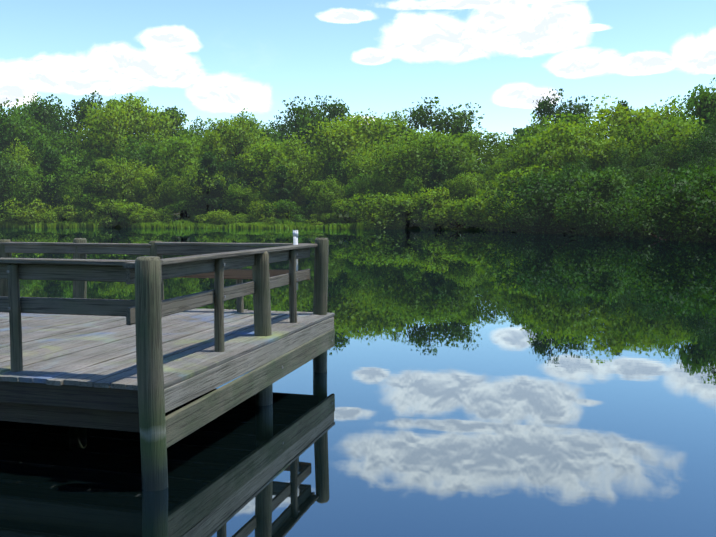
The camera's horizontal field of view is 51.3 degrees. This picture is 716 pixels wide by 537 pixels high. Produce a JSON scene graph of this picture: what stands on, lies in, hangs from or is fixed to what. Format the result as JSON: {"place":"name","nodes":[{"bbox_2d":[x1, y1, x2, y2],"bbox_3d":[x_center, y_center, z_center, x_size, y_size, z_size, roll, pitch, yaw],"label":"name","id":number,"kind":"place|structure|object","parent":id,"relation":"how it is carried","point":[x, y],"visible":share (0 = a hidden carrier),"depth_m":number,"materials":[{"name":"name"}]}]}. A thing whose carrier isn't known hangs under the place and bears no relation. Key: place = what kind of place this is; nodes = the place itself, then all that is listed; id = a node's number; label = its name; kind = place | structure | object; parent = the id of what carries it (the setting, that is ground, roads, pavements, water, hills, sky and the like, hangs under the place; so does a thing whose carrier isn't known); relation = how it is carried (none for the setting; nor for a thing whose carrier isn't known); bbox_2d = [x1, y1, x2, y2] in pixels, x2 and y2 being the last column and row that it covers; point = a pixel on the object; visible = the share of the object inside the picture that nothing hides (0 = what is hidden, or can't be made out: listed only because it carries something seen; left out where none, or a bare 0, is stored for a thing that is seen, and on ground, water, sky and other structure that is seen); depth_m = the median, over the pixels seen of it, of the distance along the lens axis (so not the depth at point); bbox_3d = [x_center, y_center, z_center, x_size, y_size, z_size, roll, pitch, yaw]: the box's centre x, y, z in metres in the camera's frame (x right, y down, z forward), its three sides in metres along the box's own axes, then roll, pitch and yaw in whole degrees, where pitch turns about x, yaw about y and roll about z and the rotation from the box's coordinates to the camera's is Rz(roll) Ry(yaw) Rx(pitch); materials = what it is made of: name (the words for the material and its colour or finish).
{"place":"outdoors","nodes":[
{"label":"outdoors","id":0,"kind":"place"},
{"bbox_2d":[48,200,647,236],"bbox_3d":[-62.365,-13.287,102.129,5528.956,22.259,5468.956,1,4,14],"label":"ground","id":1,"kind":"structure","parent":0,"point":[414,227],"depth_m":182.64,"materials":[{"name":"green plant"}]},
{"bbox_2d":[0,153,40,215],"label":"tree","id":2,"kind":"object","parent":1,"relation":"on","point":[5,163],"visible":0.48,"depth_m":172.03,"materials":[{"name":"green plant"}]},
{"bbox_2d":[0,98,51,167],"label":"tree","id":3,"kind":"object","parent":1,"relation":"on","point":[9,128],"visible":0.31,"depth_m":189.77,"materials":[{"name":"green plant"}]},
{"bbox_2d":[0,138,51,203],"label":"tree","id":4,"kind":"object","parent":1,"relation":"on","point":[25,156],"visible":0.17,"depth_m":183.92,"materials":[{"name":"green plant"}]},
{"bbox_2d":[0,196,65,224],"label":"bush","id":5,"kind":"object","parent":1,"relation":"on","point":[19,213],"visible":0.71,"depth_m":168.93,"materials":[{"name":"green plant"}]},
{"bbox_2d":[4,162,68,213],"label":"tree","id":6,"kind":"object","parent":1,"relation":"on","point":[30,181],"visible":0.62,"depth_m":171.69,"materials":[{"name":"green plant"}]},
{"bbox_2d":[7,93,65,122],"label":"tree","id":7,"kind":"object","parent":1,"relation":"on","point":[26,104],"visible":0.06,"depth_m":228.68,"materials":[{"name":"green plant"}]},
{"bbox_2d":[16,209,62,224],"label":"bush","id":8,"kind":"object","parent":1,"relation":"on","point":[47,217],"visible":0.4,"depth_m":169.49,"materials":[{"name":"green plant"}]},
{"bbox_2d":[2,94,81,155],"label":"tree","id":9,"kind":"object","parent":1,"relation":"on","point":[40,113],"visible":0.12,"depth_m":201.97,"materials":[{"name":"green plant"}]},
{"bbox_2d":[35,149,65,211],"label":"tree","id":10,"kind":"object","parent":1,"relation":"on","point":[51,157],"visible":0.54,"depth_m":173.47,"materials":[{"name":"green plant"}]},
{"bbox_2d":[0,219,104,227],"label":"reeds","id":11,"kind":"object","parent":1,"relation":"on","point":[74,224],"visible":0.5,"depth_m":167.33,"materials":[{"name":"green plant"}]},
{"bbox_2d":[15,124,90,209],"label":"tree","id":12,"kind":"object","parent":1,"relation":"on","point":[55,144],"visible":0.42,"depth_m":187.25,"materials":[{"name":"green plant"}]},
{"bbox_2d":[37,90,103,163],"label":"tree","id":13,"kind":"object","parent":1,"relation":"on","point":[69,123],"visible":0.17,"depth_m":200.78,"materials":[{"name":"green plant"}]},
{"bbox_2d":[52,195,102,222],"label":"bush","id":14,"kind":"object","parent":1,"relation":"on","point":[76,217],"visible":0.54,"depth_m":169.50,"materials":[{"name":"green plant"}]},
{"bbox_2d":[33,149,124,207],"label":"tree","id":15,"kind":"object","parent":1,"relation":"on","point":[65,169],"visible":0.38,"depth_m":176.19,"materials":[{"name":"green plant"}]},
{"bbox_2d":[58,174,104,215],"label":"tree","id":16,"kind":"object","parent":1,"relation":"on","point":[72,192],"visible":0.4,"depth_m":172.06,"materials":[{"name":"green plant"}]},
{"bbox_2d":[83,157,112,214],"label":"tree","id":17,"kind":"object","parent":1,"relation":"on","point":[91,166],"visible":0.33,"depth_m":171.23,"materials":[{"name":"green plant"}]},
{"bbox_2d":[77,193,126,226],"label":"bush","id":18,"kind":"object","parent":1,"relation":"on","point":[91,197],"visible":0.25,"depth_m":169.72,"materials":[{"name":"green plant"}]},
{"bbox_2d":[80,199,128,227],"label":"bush","id":19,"kind":"object","parent":1,"relation":"on","point":[109,221],"visible":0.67,"depth_m":167.09,"materials":[{"name":"green plant"}]},
{"bbox_2d":[79,155,166,221],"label":"tree","id":20,"kind":"object","parent":1,"relation":"on","point":[127,172],"visible":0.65,"depth_m":170.93,"materials":[{"name":"green plant"}]},
{"bbox_2d":[86,95,166,151],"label":"tree","id":21,"kind":"object","parent":1,"relation":"on","point":[146,120],"depth_m":201.01,"materials":[{"name":"green plant"}]},
{"bbox_2d":[70,93,187,217],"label":"tree","id":22,"kind":"object","parent":1,"relation":"on","point":[107,124],"visible":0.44,"depth_m":184.68,"materials":[{"name":"green plant"}]},
{"bbox_2d":[99,134,169,202],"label":"tree","id":23,"kind":"object","parent":1,"relation":"on","point":[143,155],"visible":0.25,"depth_m":179.68,"materials":[{"name":"green plant"}]},
{"bbox_2d":[117,202,167,227],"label":"bush","id":24,"kind":"object","parent":1,"relation":"on","point":[130,209],"visible":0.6,"depth_m":165.30,"materials":[{"name":"green plant"}]},
{"bbox_2d":[131,207,173,222],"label":"bush","id":25,"kind":"object","parent":1,"relation":"on","point":[161,213],"visible":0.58,"depth_m":165.47,"materials":[{"name":"green plant"}]},
{"bbox_2d":[131,164,178,214],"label":"tree","id":26,"kind":"object","parent":1,"relation":"on","point":[156,201],"visible":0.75,"depth_m":170.55,"materials":[{"name":"green plant"}]},
{"bbox_2d":[161,107,185,206],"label":"tree","id":27,"kind":"object","parent":1,"relation":"on","point":[172,115],"visible":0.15,"depth_m":214.31,"materials":[{"name":"green plant"}]},
{"bbox_2d":[131,222,226,227],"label":"reeds","id":28,"kind":"object","parent":1,"relation":"on","point":[152,225],"visible":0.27,"depth_m":161.20,"materials":[{"name":"green plant"}]},
{"bbox_2d":[144,129,218,218],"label":"tree","id":29,"kind":"object","parent":1,"relation":"on","point":[157,144],"visible":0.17,"depth_m":181.49,"materials":[{"name":"green plant"}]},
{"bbox_2d":[145,129,224,217],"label":"tree","id":30,"kind":"object","parent":1,"relation":"on","point":[189,146],"visible":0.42,"depth_m":173.00,"materials":[{"name":"green plant"}]},
{"bbox_2d":[163,200,206,222],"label":"bush","id":31,"kind":"object","parent":1,"relation":"on","point":[180,206],"visible":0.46,"depth_m":166.23,"materials":[{"name":"green plant"}]},
{"bbox_2d":[163,156,225,216],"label":"tree","id":32,"kind":"object","parent":1,"relation":"on","point":[191,195],"visible":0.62,"depth_m":165.28,"materials":[{"name":"green plant"}]},
{"bbox_2d":[175,116,214,147],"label":"tree","id":33,"kind":"object","parent":1,"relation":"on","point":[200,129],"depth_m":199.31,"materials":[{"name":"green plant"}]},
{"bbox_2d":[190,152,223,212],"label":"tree","id":34,"kind":"object","parent":1,"relation":"on","point":[210,200],"visible":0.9,"depth_m":165.23,"materials":[{"name":"green plant"}]},
{"bbox_2d":[193,209,238,224],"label":"bush","id":35,"kind":"object","parent":1,"relation":"on","point":[212,216],"visible":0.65,"depth_m":160.20,"materials":[{"name":"green plant"}]},
{"bbox_2d":[170,219,294,228],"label":"reeds","id":36,"kind":"object","parent":1,"relation":"on","point":[228,226],"visible":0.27,"depth_m":157.99,"materials":[{"name":"green plant"}]},
{"bbox_2d":[215,213,251,224],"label":"bush","id":37,"kind":"object","parent":1,"relation":"on","point":[231,220],"visible":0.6,"depth_m":159.22,"materials":[{"name":"green plant"}]},
{"bbox_2d":[194,107,273,213],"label":"tree","id":38,"kind":"object","parent":1,"relation":"on","point":[221,133],"visible":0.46,"depth_m":178.77,"materials":[{"name":"green plant"}]},
{"bbox_2d":[209,157,266,213],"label":"tree","id":39,"kind":"object","parent":1,"relation":"on","point":[228,167],"visible":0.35,"depth_m":168.16,"materials":[{"name":"green plant"}]},
{"bbox_2d":[222,182,262,217],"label":"bush","id":40,"kind":"object","parent":1,"relation":"on","point":[233,192],"visible":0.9,"depth_m":163.58,"materials":[{"name":"green plant"}]},
{"bbox_2d":[235,213,258,222],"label":"bush","id":41,"kind":"object","parent":1,"relation":"on","point":[246,220],"visible":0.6,"depth_m":159.63,"materials":[{"name":"green plant"}]},
{"bbox_2d":[215,117,281,213],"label":"tree","id":42,"kind":"object","parent":1,"relation":"on","point":[276,134],"visible":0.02,"depth_m":191.83,"materials":[{"name":"green plant"}]},
{"bbox_2d":[246,197,295,221],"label":"bush","id":43,"kind":"object","parent":1,"relation":"on","point":[258,208],"visible":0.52,"depth_m":158.27,"materials":[{"name":"green plant"}]},
{"bbox_2d":[259,211,293,224],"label":"bush","id":44,"kind":"object","parent":1,"relation":"on","point":[279,214],"visible":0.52,"depth_m":156.99,"materials":[{"name":"green plant"}]},
{"bbox_2d":[232,222,322,228],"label":"reeds","id":45,"kind":"object","parent":1,"relation":"on","point":[255,225],"visible":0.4,"depth_m":151.86,"materials":[{"name":"green plant"}]},
{"bbox_2d":[234,132,323,209],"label":"tree","id":46,"kind":"object","parent":1,"relation":"on","point":[273,155],"visible":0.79,"depth_m":166.41,"materials":[{"name":"green plant"}]},
{"bbox_2d":[269,163,295,217],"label":"tree","id":47,"kind":"object","parent":1,"relation":"on","point":[283,192],"visible":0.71,"depth_m":158.70,"materials":[{"name":"green plant"}]},
{"bbox_2d":[263,199,313,221],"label":"bush","id":48,"kind":"object","parent":1,"relation":"on","point":[282,205],"visible":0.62,"depth_m":156.10,"materials":[{"name":"green plant"}]},
{"bbox_2d":[254,132,325,217],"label":"tree","id":49,"kind":"object","parent":1,"relation":"on","point":[301,139],"visible":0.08,"depth_m":177.32,"materials":[{"name":"green plant"}]},
{"bbox_2d":[258,112,322,205],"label":"tree","id":50,"kind":"object","parent":1,"relation":"on","point":[284,127],"visible":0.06,"depth_m":206.08,"materials":[{"name":"green plant"}]},
{"bbox_2d":[304,214,333,225],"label":"bush","id":51,"kind":"object","parent":1,"relation":"on","point":[315,219],"visible":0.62,"depth_m":152.84,"materials":[{"name":"green plant"}]},
{"bbox_2d":[278,95,363,202],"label":"tree","id":52,"kind":"object","parent":1,"relation":"on","point":[312,118],"visible":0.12,"depth_m":186.75,"materials":[{"name":"green plant"}]},
{"bbox_2d":[300,174,348,218],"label":"tree","id":53,"kind":"object","parent":1,"relation":"on","point":[332,193],"visible":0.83,"depth_m":155.51,"materials":[{"name":"green plant"}]},
{"bbox_2d":[319,212,341,224],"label":"bush","id":54,"kind":"object","parent":1,"relation":"on","point":[330,217],"visible":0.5,"depth_m":151.52,"materials":[{"name":"green plant"}]},
{"bbox_2d":[309,158,357,217],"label":"tree","id":55,"kind":"object","parent":1,"relation":"on","point":[334,170],"visible":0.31,"depth_m":163.15,"materials":[{"name":"green plant"}]},
{"bbox_2d":[270,218,405,229],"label":"reeds","id":56,"kind":"object","parent":1,"relation":"on","point":[353,225],"visible":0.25,"depth_m":146.60,"materials":[{"name":"green plant"}]},
{"bbox_2d":[330,198,360,223],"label":"bush","id":57,"kind":"object","parent":1,"relation":"on","point":[338,207],"visible":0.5,"depth_m":150.44,"materials":[{"name":"green plant"}]},
{"bbox_2d":[299,108,415,193],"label":"tree","id":58,"kind":"object","parent":1,"relation":"on","point":[340,138],"visible":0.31,"depth_m":166.17,"materials":[{"name":"green plant"}]},
{"bbox_2d":[344,173,393,207],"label":"tree","id":59,"kind":"object","parent":1,"relation":"on","point":[372,182],"visible":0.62,"depth_m":151.69,"materials":[{"name":"green plant"}]},
{"bbox_2d":[341,148,404,201],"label":"tree","id":60,"kind":"object","parent":1,"relation":"on","point":[361,168],"visible":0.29,"depth_m":156.21,"materials":[{"name":"green plant"}]},
{"bbox_2d":[344,109,413,161],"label":"tree","id":61,"kind":"object","parent":1,"relation":"on","point":[398,118],"visible":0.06,"depth_m":175.46,"materials":[{"name":"green plant"}]},
{"bbox_2d":[343,188,440,229],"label":"bush","id":62,"kind":"object","parent":1,"relation":"on","point":[371,204],"visible":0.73,"depth_m":140.14,"materials":[{"name":"green plant"}]},
{"bbox_2d":[341,126,456,217],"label":"tree","id":63,"kind":"object","parent":1,"relation":"on","point":[406,137],"visible":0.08,"depth_m":162.46,"materials":[{"name":"green plant"}]},
{"bbox_2d":[378,192,422,227],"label":"bush","id":64,"kind":"object","parent":1,"relation":"on","point":[408,199],"visible":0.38,"depth_m":140.96,"materials":[{"name":"green plant"}]},
{"bbox_2d":[391,175,425,224],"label":"tree","id":65,"kind":"object","parent":1,"relation":"on","point":[409,183],"visible":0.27,"depth_m":144.37,"materials":[{"name":"green plant"}]},
{"bbox_2d":[364,129,484,207],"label":"tree","id":66,"kind":"object","parent":1,"relation":"on","point":[415,165],"visible":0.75,"depth_m":147.31,"materials":[{"name":"green plant"}]},
{"bbox_2d":[411,208,442,228],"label":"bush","id":67,"kind":"object","parent":1,"relation":"on","point":[417,214],"visible":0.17,"depth_m":141.04,"materials":[{"name":"green plant"}]},
{"bbox_2d":[370,96,484,169],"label":"tree","id":68,"kind":"object","parent":1,"relation":"on","point":[447,124],"visible":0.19,"depth_m":169.89,"materials":[{"name":"green plant"}]},
{"bbox_2d":[413,187,459,229],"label":"bush","id":69,"kind":"object","parent":1,"relation":"on","point":[427,199],"visible":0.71,"depth_m":135.47,"materials":[{"name":"green plant"}]},
{"bbox_2d":[423,159,452,207],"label":"tree","id":70,"kind":"object","parent":1,"relation":"on","point":[439,167],"visible":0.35,"depth_m":140.21,"materials":[{"name":"green plant"}]},
{"bbox_2d":[421,197,479,228],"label":"bush","id":71,"kind":"object","parent":1,"relation":"on","point":[437,216],"visible":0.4,"depth_m":132.50,"materials":[{"name":"green plant"}]},
{"bbox_2d":[449,196,482,228],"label":"bush","id":72,"kind":"object","parent":1,"relation":"on","point":[460,222],"visible":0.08,"depth_m":130.22,"materials":[{"name":"green plant"}]},
{"bbox_2d":[442,169,491,224],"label":"tree","id":73,"kind":"object","parent":1,"relation":"on","point":[467,184],"visible":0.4,"depth_m":137.75,"materials":[{"name":"green plant"}]},
{"bbox_2d":[420,125,521,200],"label":"tree","id":74,"kind":"object","parent":1,"relation":"on","point":[474,141],"visible":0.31,"depth_m":150.28,"materials":[{"name":"green plant"}]},
{"bbox_2d":[447,163,495,201],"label":"tree","id":75,"kind":"object","parent":1,"relation":"on","point":[455,172],"visible":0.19,"depth_m":144.19,"materials":[{"name":"green plant"}]},
{"bbox_2d":[468,194,524,231],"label":"bush","id":76,"kind":"object","parent":1,"relation":"on","point":[487,223],"visible":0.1,"depth_m":119.43,"materials":[{"name":"green plant"}]},
{"bbox_2d":[454,164,561,231],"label":"bush","id":77,"kind":"object","parent":1,"relation":"on","point":[473,208],"visible":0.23,"depth_m":117.14,"materials":[{"name":"green plant"}]},
{"bbox_2d":[487,197,538,230],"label":"bush","id":78,"kind":"object","parent":1,"relation":"on","point":[498,226],"visible":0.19,"depth_m":110.75,"materials":[{"name":"green plant"}]},
{"bbox_2d":[480,128,563,191],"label":"tree","id":79,"kind":"object","parent":1,"relation":"on","point":[506,167],"visible":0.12,"depth_m":131.86,"materials":[{"name":"green plant"}]},
{"bbox_2d":[487,169,595,232],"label":"bush","id":80,"kind":"object","parent":1,"relation":"on","point":[503,193],"visible":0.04,"depth_m":109.65,"materials":[{"name":"green plant"}]},
{"bbox_2d":[498,163,593,233],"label":"bush","id":81,"kind":"object","parent":1,"relation":"on","point":[567,180],"visible":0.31,"depth_m":100.57,"materials":[{"name":"green plant"}]},
{"bbox_2d":[504,88,598,156],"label":"tree","id":82,"kind":"object","parent":1,"relation":"on","point":[576,109],"visible":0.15,"depth_m":154.50,"materials":[{"name":"green plant"}]},
{"bbox_2d":[516,111,607,168],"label":"tree","id":83,"kind":"object","parent":1,"relation":"on","point":[535,130],"visible":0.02,"depth_m":138.03,"materials":[{"name":"green plant"}]},
{"bbox_2d":[489,164,639,234],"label":"bush","id":84,"kind":"object","parent":1,"relation":"on","point":[533,200],"visible":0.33,"depth_m":97.35,"materials":[{"name":"green plant"}]},
{"bbox_2d":[512,114,627,174],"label":"tree","id":85,"kind":"object","parent":1,"relation":"on","point":[568,150],"visible":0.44,"depth_m":118.89,"materials":[{"name":"green plant"}]},
{"bbox_2d":[557,156,591,201],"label":"tree","id":86,"kind":"object","parent":1,"relation":"on","point":[581,164],"visible":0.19,"depth_m":109.16,"materials":[{"name":"green plant"}]},
{"bbox_2d":[550,187,632,234],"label":"bush","id":87,"kind":"object","parent":1,"relation":"on","point":[571,221],"visible":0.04,"depth_m":91.93,"materials":[{"name":"green plant"}]},
{"bbox_2d":[553,166,637,236],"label":"bush","id":88,"kind":"object","parent":1,"relation":"on","point":[609,181],"visible":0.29,"depth_m":89.05,"materials":[{"name":"green plant"}]},
{"bbox_2d":[574,188,644,236],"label":"bush","id":89,"kind":"object","parent":1,"relation":"on","point":[597,228],"visible":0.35,"depth_m":86.00,"materials":[{"name":"green plant"}]},
{"bbox_2d":[556,94,692,174],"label":"tree","id":90,"kind":"object","parent":1,"relation":"on","point":[646,116],"visible":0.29,"depth_m":121.20,"materials":[{"name":"green plant"}]},
{"bbox_2d":[605,142,676,189],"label":"tree","id":91,"kind":"object","parent":1,"relation":"on","point":[653,160],"visible":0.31,"depth_m":106.68,"materials":[{"name":"green plant"}]},
{"bbox_2d":[626,164,674,194],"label":"tree","id":92,"kind":"object","parent":1,"relation":"on","point":[643,175],"visible":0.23,"depth_m":93.14,"materials":[{"name":"green plant"}]},
{"bbox_2d":[590,176,712,237],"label":"bush","id":93,"kind":"object","parent":1,"relation":"on","point":[609,211],"visible":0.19,"depth_m":80.42,"materials":[{"name":"green plant"}]},
{"bbox_2d":[602,114,715,180],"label":"tree","id":94,"kind":"object","parent":1,"relation":"on","point":[680,130],"visible":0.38,"depth_m":110.24,"materials":[{"name":"green plant"}]},
{"bbox_2d":[604,161,714,240],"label":"bush","id":95,"kind":"object","parent":1,"relation":"on","point":[638,231],"visible":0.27,"depth_m":73.18,"materials":[{"name":"green plant"}]},
{"bbox_2d":[631,95,695,152],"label":"tree","id":96,"kind":"object","parent":1,"relation":"on","point":[677,113],"visible":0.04,"depth_m":148.94,"materials":[{"name":"green plant"}]},
{"bbox_2d":[621,167,715,242],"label":"bush","id":97,"kind":"object","parent":1,"relation":"on","point":[652,206],"visible":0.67,"depth_m":64.47,"materials":[{"name":"green plant"}]},
{"bbox_2d":[630,167,715,243],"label":"bush","id":98,"kind":"object","parent":1,"relation":"on","point":[690,202],"visible":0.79,"depth_m":64.07,"materials":[{"name":"green plant"}]},
{"bbox_2d":[667,121,715,176],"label":"tree","id":99,"kind":"object","parent":1,"relation":"on","point":[701,143],"visible":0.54,"depth_m":92.94,"materials":[{"name":"green plant"}]},
{"bbox_2d":[668,77,715,168],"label":"tree","id":100,"kind":"object","parent":1,"relation":"on","point":[703,102],"visible":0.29,"depth_m":115.00,"materials":[{"name":"green plant"}]},
{"bbox_2d":[672,164,715,232],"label":"bush","id":101,"kind":"object","parent":1,"relation":"on","point":[704,171],"visible":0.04,"depth_m":69.21,"materials":[{"name":"green plant"}]},
{"bbox_2d":[676,155,715,203],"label":"tree","id":102,"kind":"object","parent":1,"relation":"on","point":[707,162],"visible":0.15,"depth_m":85.65,"materials":[{"name":"green plant"}]},
{"bbox_2d":[685,107,715,162],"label":"tree","id":103,"kind":"object","parent":1,"relation":"on","point":[713,120],"visible":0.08,"depth_m":101.52,"materials":[{"name":"green plant"}]},
{"bbox_2d":[0,228,715,536],"bbox_3d":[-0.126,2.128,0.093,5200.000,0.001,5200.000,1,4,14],"label":"water","id":104,"kind":"structure","parent":0,"point":[470,383],"depth_m":8.07,"materials":[{"name":"blue liquid"}]},
{"bbox_2d":[0,230,334,490],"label":"dock","id":105,"kind":"object","parent":104,"relation":"in","point":[146,360],"visible":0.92,"depth_m":7.02,"materials":[{"name":"grey wood"}]},
{"bbox_2d":[0,0,715,158],"label":"sky","id":106,"kind":"structure","parent":0,"point":[212,59],"materials":[{"name":"blue"}]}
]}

